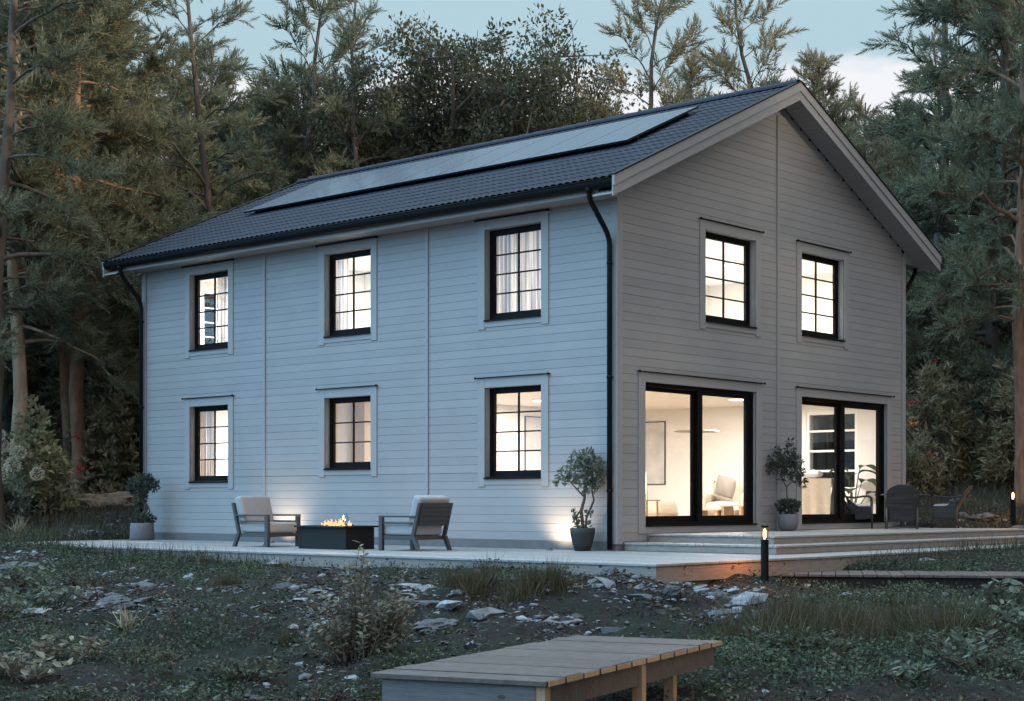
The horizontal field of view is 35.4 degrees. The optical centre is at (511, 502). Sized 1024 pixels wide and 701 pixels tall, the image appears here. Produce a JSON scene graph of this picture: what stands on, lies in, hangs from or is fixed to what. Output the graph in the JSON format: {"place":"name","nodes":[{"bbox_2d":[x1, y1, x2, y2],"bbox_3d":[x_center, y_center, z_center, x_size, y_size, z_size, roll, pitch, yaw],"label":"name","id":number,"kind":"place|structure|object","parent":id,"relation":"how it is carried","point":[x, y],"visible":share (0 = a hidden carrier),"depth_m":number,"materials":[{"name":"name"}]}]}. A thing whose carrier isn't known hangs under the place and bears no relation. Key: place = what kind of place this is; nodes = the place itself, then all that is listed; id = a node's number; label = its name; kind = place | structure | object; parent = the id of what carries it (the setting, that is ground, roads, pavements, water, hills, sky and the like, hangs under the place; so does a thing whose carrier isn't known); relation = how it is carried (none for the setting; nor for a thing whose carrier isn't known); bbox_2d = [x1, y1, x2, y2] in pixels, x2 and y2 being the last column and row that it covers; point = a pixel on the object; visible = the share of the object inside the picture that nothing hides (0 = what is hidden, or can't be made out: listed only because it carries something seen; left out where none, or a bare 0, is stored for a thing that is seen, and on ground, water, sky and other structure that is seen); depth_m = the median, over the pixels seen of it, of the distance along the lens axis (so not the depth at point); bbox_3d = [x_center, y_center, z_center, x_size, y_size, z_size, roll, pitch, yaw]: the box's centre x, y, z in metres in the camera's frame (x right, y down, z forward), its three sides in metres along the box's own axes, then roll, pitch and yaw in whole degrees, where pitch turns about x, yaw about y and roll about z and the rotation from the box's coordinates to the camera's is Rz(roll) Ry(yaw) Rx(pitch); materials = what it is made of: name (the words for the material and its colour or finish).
{"place":"outdoors","nodes":[
{"label":"outdoors","id":0,"kind":"place"},
{"bbox_2d":[0,418,1023,700],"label":"ground","id":1,"kind":"structure","parent":0,"point":[592,608],"depth_m":16.71,"materials":[{"name":"plant"}]},
{"bbox_2d":[0,593,36,617],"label":"leafy plant","id":2,"kind":"object","parent":1,"relation":"on","point":[5,609],"visible":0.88,"depth_m":17.37,"materials":[{"name":"green plant"}]},
{"bbox_2d":[3,477,34,523],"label":"bush","id":3,"kind":"object","parent":1,"relation":"on","point":[21,492],"visible":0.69,"depth_m":32.95,"materials":[{"name":"green plant"}]},
{"bbox_2d":[0,561,58,589],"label":"leafy plant","id":4,"kind":"object","parent":1,"relation":"on","point":[26,578],"visible":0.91,"depth_m":19.95,"materials":[{"name":"green plant"}]},
{"bbox_2d":[0,651,72,682],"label":"leafy plant","id":5,"kind":"object","parent":1,"relation":"on","point":[33,671],"visible":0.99,"depth_m":14.16,"materials":[{"name":"green plant"}]},
{"bbox_2d":[1,393,83,513],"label":"hydrangea bush","id":6,"kind":"object","parent":1,"relation":"on","point":[43,482],"visible":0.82,"depth_m":34.25,"materials":[{"name":"green plant"}]},
{"bbox_2d":[3,579,96,607],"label":"leafy plant","id":7,"kind":"object","parent":1,"relation":"on","point":[37,595],"visible":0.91,"depth_m":18.12,"materials":[{"name":"green plant"}]},
{"bbox_2d":[1,373,109,479],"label":"dark bush","id":8,"kind":"object","parent":1,"relation":"on","point":[58,421],"visible":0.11,"depth_m":41.78,"materials":[{"name":"green plant"}]},
{"bbox_2d":[9,633,119,661],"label":"leafy plant","id":9,"kind":"object","parent":1,"relation":"on","point":[78,653],"visible":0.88,"depth_m":15.40,"materials":[{"name":"green plant"}]},
{"bbox_2d":[0,0,131,437],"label":"pine tree","id":10,"kind":"object","parent":1,"relation":"on","point":[32,377],"visible":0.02,"depth_m":43.20,"materials":[{"name":"green plant"}]},
{"bbox_2d":[0,0,138,493],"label":"pine tree","id":11,"kind":"object","parent":1,"relation":"on","point":[104,363],"visible":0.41,"depth_m":35.35,"materials":[{"name":"green plant"}]},
{"bbox_2d":[0,0,147,527],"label":"pine tree","id":12,"kind":"object","parent":1,"relation":"on","point":[16,199],"visible":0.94,"depth_m":32.45,"materials":[{"name":"green plant"}]},
{"bbox_2d":[0,0,167,487],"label":"pine tree","id":13,"kind":"object","parent":1,"relation":"on","point":[104,100],"visible":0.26,"depth_m":37.30,"materials":[{"name":"green plant"}]},
{"bbox_2d":[31,682,140,700],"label":"leafy plant","id":14,"kind":"object","parent":1,"relation":"on","point":[71,696],"visible":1,"depth_m":13.37,"materials":[{"name":"green plant"}]},
{"bbox_2d":[2,98,175,467],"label":"pine tree","id":15,"kind":"object","parent":1,"relation":"on","point":[8,410],"visible":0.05,"depth_m":44.01,"materials":[{"name":"green plant"}]},
{"bbox_2d":[51,369,138,494],"bbox_3d":[-9.494,-1.570,37.459,2.305,3.224,2.274,0,0,42],"label":"camellia bush","id":16,"kind":"object","parent":1,"relation":"on","point":[118,451],"visible":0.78,"depth_m":37.22,"materials":[{"name":"green plant"}]},
{"bbox_2d":[62,568,132,588],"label":"leafy plant","id":17,"kind":"object","parent":1,"relation":"on","point":[89,580],"visible":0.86,"depth_m":20.45,"materials":[{"name":"green plant"}]},
{"bbox_2d":[60,491,138,509],"bbox_3d":[-9.234,0.131,35.979,2.287,0.704,1.433,-3,5,0],"label":"rock","id":18,"kind":"object","parent":1,"relation":"on","point":[89,499],"visible":0.2,"depth_m":35.65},
{"bbox_2d":[0,0,204,402],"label":"pine tree","id":19,"kind":"object","parent":1,"relation":"on","point":[141,80],"visible":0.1,"depth_m":42.84,"materials":[{"name":"green plant"}]},
{"bbox_2d":[0,0,223,494],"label":"pine tree","id":20,"kind":"object","parent":1,"relation":"on","point":[150,135],"visible":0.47,"depth_m":36.65,"materials":[{"name":"green plant"}]},
{"bbox_2d":[58,150,217,460],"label":"pine tree","id":21,"kind":"object","parent":1,"relation":"on","point":[97,388],"visible":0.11,"depth_m":40.62,"materials":[{"name":"green plant"}]},
{"bbox_2d":[104,644,188,665],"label":"leafy plant","id":22,"kind":"object","parent":1,"relation":"on","point":[152,657],"visible":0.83,"depth_m":15.37,"materials":[{"name":"green plant"}]},
{"bbox_2d":[81,13,212,237],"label":"pine tree","id":23,"kind":"object","parent":1,"relation":"on","point":[144,36],"visible":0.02,"depth_m":51.70,"materials":[{"name":"green plant"}]},
{"bbox_2d":[103,40,236,344],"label":"pine tree","id":24,"kind":"object","parent":1,"relation":"on","point":[172,92],"visible":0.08,"depth_m":47.02,"materials":[{"name":"green plant"}]},
{"bbox_2d":[85,0,293,342],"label":"pine tree","id":25,"kind":"object","parent":1,"relation":"on","point":[200,149],"visible":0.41,"depth_m":43.82,"materials":[{"name":"green plant"}]},
{"bbox_2d":[158,681,220,700],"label":"leafy plant","id":26,"kind":"object","parent":1,"relation":"on","point":[175,691],"visible":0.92,"depth_m":13.68,"materials":[{"name":"green plant"}]},
{"bbox_2d":[157,35,280,342],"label":"pine tree","id":27,"kind":"object","parent":1,"relation":"on","point":[223,130],"visible":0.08,"depth_m":53.73,"materials":[{"name":"green plant"}]},
{"bbox_2d":[200,656,287,681],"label":"leafy plant","id":28,"kind":"object","parent":1,"relation":"on","point":[244,671],"visible":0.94,"depth_m":14.53,"materials":[{"name":"green plant"}]},
{"bbox_2d":[204,66,320,343],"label":"pine tree","id":29,"kind":"object","parent":1,"relation":"on","point":[289,138],"visible":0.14,"depth_m":48.65,"materials":[{"name":"green plant"}]},
{"bbox_2d":[214,54,351,199],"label":"pine tree","id":30,"kind":"object","parent":1,"relation":"on","point":[298,79],"visible":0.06,"depth_m":51.55,"materials":[{"name":"green plant"}]},
{"bbox_2d":[189,0,399,211],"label":"pine tree","id":31,"kind":"object","parent":1,"relation":"on","point":[300,14],"visible":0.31,"depth_m":49.61,"materials":[{"name":"green plant"}]},
{"bbox_2d":[262,679,358,700],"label":"leafy plant","id":32,"kind":"object","parent":1,"relation":"on","point":[312,689],"visible":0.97,"depth_m":13.83,"materials":[{"name":"green plant"}]},
{"bbox_2d":[287,0,425,181],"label":"pine tree","id":33,"kind":"object","parent":1,"relation":"on","point":[356,162],"visible":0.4,"depth_m":47.66,"materials":[{"name":"green plant"}]},
{"bbox_2d":[299,540,419,661],"bbox_3d":[-1.491,0.958,15.588,1.199,1.176,0.537,0,0,-2],"label":"leafy shrub","id":34,"kind":"object","parent":1,"relation":"on","point":[382,626],"visible":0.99,"depth_m":15.57,"materials":[{"name":"green plant"}]},
{"bbox_2d":[270,10,610,176],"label":"broadleaf tree","id":35,"kind":"object","parent":1,"relation":"on","point":[453,132],"visible":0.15,"depth_m":47.51,"materials":[{"name":"green plant"}]},
{"bbox_2d":[286,3,647,171],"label":"broadleaf tree","id":36,"kind":"object","parent":1,"relation":"on","point":[341,127],"visible":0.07,"depth_m":48.06,"materials":[{"name":"green plant"}]},
{"bbox_2d":[425,552,513,603],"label":"grass tuft","id":37,"kind":"object","parent":1,"relation":"on","point":[470,583],"visible":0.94,"depth_m":18.48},
{"bbox_2d":[1,489,1020,699],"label":"rubble","id":38,"kind":"object","parent":1,"relation":"on","point":[487,612],"visible":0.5,"depth_m":17.98,"materials":[{"name":"stone"}]},
{"bbox_2d":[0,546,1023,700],"bbox_3d":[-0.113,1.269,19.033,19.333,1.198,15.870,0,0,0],"label":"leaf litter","id":39,"kind":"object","parent":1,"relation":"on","point":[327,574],"visible":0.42,"depth_m":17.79,"materials":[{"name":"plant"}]},
{"bbox_2d":[0,462,1023,541],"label":"meadow grass","id":40,"kind":"structure","parent":1,"relation":"on","point":[959,486],"depth_m":32.97,"materials":[{"name":"plant"}]},
{"bbox_2d":[0,531,1023,700],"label":"grass","id":41,"kind":"structure","parent":1,"relation":"on","point":[876,553],"depth_m":23.56,"materials":[{"name":"plant"}]},
{"bbox_2d":[0,501,1023,700],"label":"ground cover","id":42,"kind":"object","parent":1,"relation":"on","point":[798,656],"visible":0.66,"depth_m":16.20,"materials":[{"name":"green plant"}]},
{"bbox_2d":[9,527,1023,584],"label":"wooden deck","id":43,"kind":"structure","parent":1,"relation":"on","point":[695,558],"depth_m":23.15,"materials":[{"name":"grey wood"}]},
{"bbox_2d":[125,472,160,539],"bbox_3d":[-7.124,0.071,30.936,0.605,1.320,0.558,0,0,42],"label":"potted bonsai tree","id":44,"kind":"object","parent":43,"relation":"on","point":[140,529],"visible":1,"depth_m":30.84,"materials":[{"name":"green plant"}]},
{"bbox_2d":[231,496,300,546],"bbox_3d":[-4.068,0.314,26.465,0.844,0.835,0.790,0,0,36],"label":"lounge chair","id":45,"kind":"object","parent":43,"relation":"on","point":[253,516],"visible":1,"depth_m":26.33,"materials":[{"name":"grey fabric"}]},
{"bbox_2d":[294,518,378,549],"bbox_3d":[-2.752,0.488,25.106,1.190,0.486,0.720,0,0,42],"label":"fire table","id":46,"kind":"object","parent":43,"relation":"on","point":[339,535],"visible":1,"depth_m":24.83,"materials":[{"name":"grey metal"}]},
{"bbox_2d":[378,495,452,550],"bbox_3d":[-1.448,0.314,24.290,0.844,0.835,0.790,0,0,38],"label":"lounge chair","id":47,"kind":"object","parent":43,"relation":"on","point":[429,516],"visible":1,"depth_m":24.07,"materials":[{"name":"grey fabric"}]},
{"bbox_2d":[552,446,606,550],"bbox_3d":[1.023,-0.056,23.961,0.807,1.574,0.569,0,0,-15],"label":"potted olive tree","id":48,"kind":"object","parent":43,"relation":"on","point":[582,536],"visible":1,"depth_m":23.91,"materials":[{"name":"green plant"}]},
{"bbox_2d":[765,437,807,530],"bbox_3d":[4.602,-0.305,26.984,0.801,1.581,0.402,0,0,7],"label":"potted tree","id":49,"kind":"object","parent":43,"relation":"on","point":[788,520],"visible":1,"depth_m":26.93,"materials":[{"name":"green plant"}]},
{"bbox_2d":[831,485,872,528],"bbox_3d":[6.276,0.088,29.620,0.757,0.805,0.610,0,0,11],"label":"wicker chair","id":50,"kind":"object","parent":43,"relation":"on","point":[862,511],"visible":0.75,"depth_m":29.32,"materials":[{"name":"grey wicker"}]},
{"bbox_2d":[884,484,918,528],"bbox_3d":[7.006,0.088,28.797,0.610,0.805,0.757,0,0,12],"label":"wicker chair","id":51,"kind":"object","parent":43,"relation":"on","point":[901,502],"visible":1,"depth_m":28.65,"materials":[{"name":"grey wicker"}]},
{"bbox_2d":[931,485,972,527],"bbox_3d":[8.281,0.088,30.171,0.757,0.805,0.610,0,0,16],"label":"wicker chair","id":52,"kind":"object","parent":43,"relation":"on","point":[949,511],"visible":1,"depth_m":29.92,"materials":[{"name":"grey wicker"}]},
{"bbox_2d":[102,79,941,550],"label":"house","id":53,"kind":"structure","parent":1,"relation":"on","point":[430,371],"depth_m":27.32,"materials":[{"name":"grey paint"}]},
{"bbox_2d":[200,411,213,475],"bbox_3d":[-5.887,-0.829,30.916,0.450,2.120,0.072,0,0,42],"label":"curtain","id":54,"kind":"object","parent":53,"relation":"hanging from","point":[206,450],"visible":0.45,"depth_m":30.89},
{"bbox_2d":[182,259,234,358],"bbox_3d":[-5.705,-3.647,30.435,1.531,1.767,0.249,0,0,42],"label":"window","id":55,"kind":"structure","parent":53,"relation":"in","point":[222,347],"depth_m":30.50,"materials":[{"name":"black paint"}]},
{"bbox_2d":[182,394,234,488],"bbox_3d":[-5.705,-1.123,30.435,1.531,1.759,0.249,0,0,42],"label":"window","id":56,"kind":"structure","parent":53,"relation":"in","point":[214,481],"depth_m":30.49,"materials":[{"name":"black paint"}]},
{"bbox_2d":[217,277,227,342],"bbox_3d":[-5.326,-3.369,30.419,0.850,2.100,0.074,0,0,42],"label":"curtain","id":57,"kind":"object","parent":53,"relation":"hanging from","point":[222,304],"visible":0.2,"depth_m":30.58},
{"bbox_2d":[336,259,348,329],"bbox_3d":[-3.122,-3.369,28.466,0.660,2.100,0.074,0,0,42],"label":"curtain","id":58,"kind":"object","parent":53,"relation":"hanging from","point":[342,301],"visible":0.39,"depth_m":28.34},
{"bbox_2d":[315,236,377,345],"bbox_3d":[-2.812,-3.647,27.872,1.539,1.767,0.249,0,0,42],"label":"window","id":59,"kind":"structure","parent":53,"relation":"in","point":[363,333],"depth_m":27.93,"materials":[{"name":"black paint"}]},
{"bbox_2d":[315,384,377,476],"bbox_3d":[-2.812,-1.221,27.872,1.539,1.564,0.249,0,0,42],"label":"window","id":60,"kind":"structure","parent":53,"relation":"in","point":[336,468],"depth_m":27.93,"materials":[{"name":"black paint"}]},
{"bbox_2d":[474,208,549,329],"bbox_3d":[0.055,-3.647,25.332,1.548,1.767,0.249,0,0,42],"label":"window","id":61,"kind":"structure","parent":53,"relation":"in","point":[541,315],"depth_m":25.39,"materials":[{"name":"black paint"}]},
{"bbox_2d":[474,372,549,486],"bbox_3d":[0.055,-1.123,25.332,1.548,1.759,0.249,0,0,42],"label":"window","id":62,"kind":"structure","parent":53,"relation":"in","point":[510,477],"depth_m":25.39,"materials":[{"name":"black paint"}]},
{"bbox_2d":[497,230,540,312],"bbox_3d":[0.217,-3.369,25.508,1.340,2.100,0.075,0,0,42],"label":"curtain","id":63,"kind":"object","parent":53,"relation":"hanging from","point":[530,300],"visible":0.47,"depth_m":25.57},
{"bbox_2d":[524,416,540,469],"bbox_3d":[0.625,-1.169,33.304,0.029,1.200,1.090,0,0,42],"label":"framed picture","id":64,"kind":"object","parent":53,"relation":"attached to","point":[532,459],"visible":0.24,"depth_m":33.07},
{"bbox_2d":[646,421,665,484],"bbox_3d":[2.845,-1.044,34.401,1.100,1.350,0.029,0,0,42],"label":"framed picture","id":65,"kind":"object","parent":53,"relation":"attached to","point":[656,452],"visible":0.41,"depth_m":34.19},
{"bbox_2d":[637,370,765,533],"bbox_3d":[2.998,-0.760,25.624,0.259,2.483,3.488,0,0,42],"label":"sliding door","id":66,"kind":"structure","parent":53,"relation":"in","point":[695,522],"depth_m":25.63,"materials":[{"name":"black paint"}]},
{"bbox_2d":[702,481,742,514],"bbox_3d":[4.346,-0.001,32.269,1.063,0.860,0.860,0,0,27],"label":"armchair","id":67,"kind":"object","parent":53,"relation":"on","point":[712,501],"visible":0.3,"depth_m":32.17,"materials":[{"name":"beige fabric"}]},
{"bbox_2d":[699,217,764,336],"bbox_3d":[3.525,-3.647,26.212,0.249,1.767,1.829,0,0,42],"label":"window","id":68,"kind":"structure","parent":53,"relation":"in","point":[708,321],"depth_m":26.27,"materials":[{"name":"black paint"}]},
{"bbox_2d":[796,239,851,348],"bbox_3d":[5.451,-3.647,28.386,0.249,1.767,1.810,0,0,42],"label":"window","id":69,"kind":"structure","parent":53,"relation":"in","point":[802,335],"depth_m":28.46,"materials":[{"name":"black paint"}]},
{"bbox_2d":[802,478,855,513],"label":"kitchen island","id":70,"kind":"structure","parent":53,"relation":"on","point":[817,496],"depth_m":29.20,"materials":[{"name":"beige fabric"}]},
{"bbox_2d":[807,410,856,490],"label":"window","id":71,"kind":"structure","parent":53,"relation":"in","point":[810,431],"depth_m":31.60,"materials":[{"name":"white"}]},
{"bbox_2d":[795,386,894,529],"bbox_3d":[5.976,-0.760,28.986,0.259,2.483,3.445,0,0,42],"label":"sliding door","id":72,"kind":"structure","parent":53,"relation":"in","point":[838,520],"depth_m":29.00,"materials":[{"name":"black paint"}]},
{"bbox_2d":[472,556,599,604],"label":"grass tuft","id":73,"kind":"object","parent":1,"relation":"on","point":[530,584],"visible":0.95,"depth_m":18.08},
{"bbox_2d":[371,635,721,700],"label":"wooden platform","id":74,"kind":"structure","parent":1,"relation":"on","point":[578,668],"depth_m":10.45,"materials":[{"name":"grey wood"}]},
{"bbox_2d":[574,0,714,120],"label":"pine tree","id":75,"kind":"object","parent":1,"relation":"on","point":[672,56],"visible":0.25,"depth_m":49.63,"materials":[{"name":"green plant"}]},
{"bbox_2d":[714,642,786,664],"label":"leafy plant","id":76,"kind":"object","parent":1,"relation":"on","point":[724,652],"visible":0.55,"depth_m":13.19,"materials":[{"name":"green plant"}]},
{"bbox_2d":[655,580,852,643],"bbox_3d":[2.455,1.090,15.891,2.506,0.781,2.776,0,0,42],"label":"grass tuft","id":77,"kind":"object","parent":1,"relation":"on","point":[770,622],"visible":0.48,"depth_m":15.91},
{"bbox_2d":[689,0,828,98],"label":"pine tree","id":78,"kind":"object","parent":1,"relation":"on","point":[727,69],"visible":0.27,"depth_m":49.73,"materials":[{"name":"green plant"}]},
{"bbox_2d":[742,625,864,654],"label":"leafy plant","id":79,"kind":"object","parent":1,"relation":"on","point":[809,643],"visible":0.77,"depth_m":13.95,"materials":[{"name":"green plant"}]},
{"bbox_2d":[740,581,937,647],"bbox_3d":[3.336,1.162,16.207,2.747,0.778,2.491,0,0,42],"label":"grass tuft","id":80,"kind":"object","parent":1,"relation":"on","point":[846,619],"visible":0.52,"depth_m":16.01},
{"bbox_2d":[790,42,888,469],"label":"pine tree","id":81,"kind":"object","parent":1,"relation":"on","point":[818,64],"visible":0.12,"depth_m":48.87,"materials":[{"name":"green plant"}]},
{"bbox_2d":[813,94,945,442],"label":"pine tree","id":82,"kind":"object","parent":1,"relation":"on","point":[857,104],"visible":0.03,"depth_m":46.82,"materials":[{"name":"green plant"}]},
{"bbox_2d":[857,589,928,607],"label":"leafy plant","id":83,"kind":"object","parent":1,"relation":"on","point":[902,597],"visible":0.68,"depth_m":18.57,"materials":[{"name":"green plant"}]},
{"bbox_2d":[780,570,1023,589],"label":"boardwalk","id":84,"kind":"structure","parent":1,"relation":"on","point":[877,578],"depth_m":20.65,"materials":[{"name":"grey wood"}]},
{"bbox_2d":[881,660,936,681],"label":"leafy plant","id":85,"kind":"object","parent":1,"relation":"on","point":[921,666],"visible":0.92,"depth_m":12.36,"materials":[{"name":"green plant"}]},
{"bbox_2d":[813,0,1023,450],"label":"pine tree","id":86,"kind":"object","parent":1,"relation":"on","point":[954,13],"visible":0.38,"depth_m":38.33,"materials":[{"name":"green plant"}]},
{"bbox_2d":[885,130,957,386],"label":"pine tree","id":87,"kind":"object","parent":1,"relation":"on","point":[909,150],"visible":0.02,"depth_m":51.86,"materials":[{"name":"green plant"}]},
{"bbox_2d":[906,418,947,494],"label":"bush","id":88,"kind":"object","parent":1,"relation":"on","point":[928,480],"visible":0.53,"depth_m":34.70,"materials":[{"name":"green plant"}]},
{"bbox_2d":[849,0,1022,413],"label":"pine tree","id":89,"kind":"object","parent":1,"relation":"on","point":[897,102],"visible":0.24,"depth_m":41.03,"materials":[{"name":"green plant"}]},
{"bbox_2d":[850,578,1021,648],"bbox_3d":[4.170,1.077,15.695,2.003,0.803,2.112,0,0,42],"label":"grass tuft","id":90,"kind":"object","parent":1,"relation":"on","point":[918,621],"visible":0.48,"depth_m":15.35,"materials":[{"name":"plant"}]},
{"bbox_2d":[906,281,966,438],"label":"tall bush","id":91,"kind":"object","parent":1,"relation":"on","point":[923,362],"visible":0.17,"depth_m":39.87,"materials":[{"name":"green plant"}]},
{"bbox_2d":[900,626,995,656],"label":"leafy plant","id":92,"kind":"object","parent":1,"relation":"on","point":[919,643],"visible":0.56,"depth_m":14.14,"materials":[{"name":"green plant"}]},
{"bbox_2d":[891,21,1016,374],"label":"pine tree","id":93,"kind":"object","parent":1,"relation":"on","point":[949,216],"visible":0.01,"depth_m":47.20,"materials":[{"name":"green plant"}]},
{"bbox_2d":[906,359,1011,485],"bbox_3d":[9.748,-1.681,36.489,2.914,3.090,2.634,0,0,-3],"label":"rhododendron bush","id":94,"kind":"object","parent":1,"relation":"on","point":[950,453],"visible":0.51,"depth_m":36.04,"materials":[{"name":"green plant"}]},
{"bbox_2d":[904,0,1023,506],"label":"pine tree","id":95,"kind":"object","parent":1,"relation":"on","point":[983,233],"visible":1,"depth_m":32.86,"materials":[{"name":"green plant"}]},
{"bbox_2d":[920,14,1021,355],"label":"pine tree","id":96,"kind":"object","parent":1,"relation":"on","point":[1014,175],"visible":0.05,"depth_m":50.15,"materials":[{"name":"green plant"}]},
{"bbox_2d":[928,291,1014,460],"bbox_3d":[12.228,-3.010,39.946,4.234,4.750,3.286,0,0,6],"label":"tall bush","id":97,"kind":"object","parent":1,"relation":"on","point":[966,301],"visible":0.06,"depth_m":39.83,"materials":[{"name":"green plant"}]},
{"bbox_2d":[929,334,1014,480],"bbox_3d":[11.181,-2.229,37.370,2.856,3.563,2.896,0,0,11],"label":"rhododendron bush","id":98,"kind":"object","parent":1,"relation":"on","point":[970,392],"visible":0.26,"depth_m":37.31,"materials":[{"name":"green plant"}]},
{"bbox_2d":[922,629,1023,679],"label":"leafy plant","id":99,"kind":"object","parent":1,"relation":"on","point":[956,660],"visible":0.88,"depth_m":13.36,"materials":[{"name":"green plant"}]},
{"bbox_2d":[949,594,1023,637],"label":"leafy plant","id":100,"kind":"object","parent":1,"relation":"on","point":[1019,615],"visible":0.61,"depth_m":15.56,"materials":[{"name":"green plant"}]},
{"bbox_2d":[963,356,1014,484],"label":"rhododendron bush","id":101,"kind":"object","parent":1,"relation":"on","point":[997,470],"visible":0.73,"depth_m":35.39,"materials":[{"name":"green plant"}]},
{"bbox_2d":[980,577,1023,606],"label":"leafy plant","id":102,"kind":"object","parent":1,"relation":"on","point":[1002,590],"visible":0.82,"depth_m":18.58,"materials":[{"name":"green plant"}]},
{"bbox_2d":[73,0,1020,233],"label":"sky","id":103,"kind":"structure","parent":0,"point":[836,27],"materials":[{"name":"blue"}]},
{"bbox_2d":[648,500,677,515],"bbox_3d":[2.600,0.189,29.676,0.960,0.480,0.960,0,0,42],"label":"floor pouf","id":104,"kind":"object","parent":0,"point":[667,507],"visible":0.36,"depth_m":29.26,"materials":[{"name":"beige fabric"}]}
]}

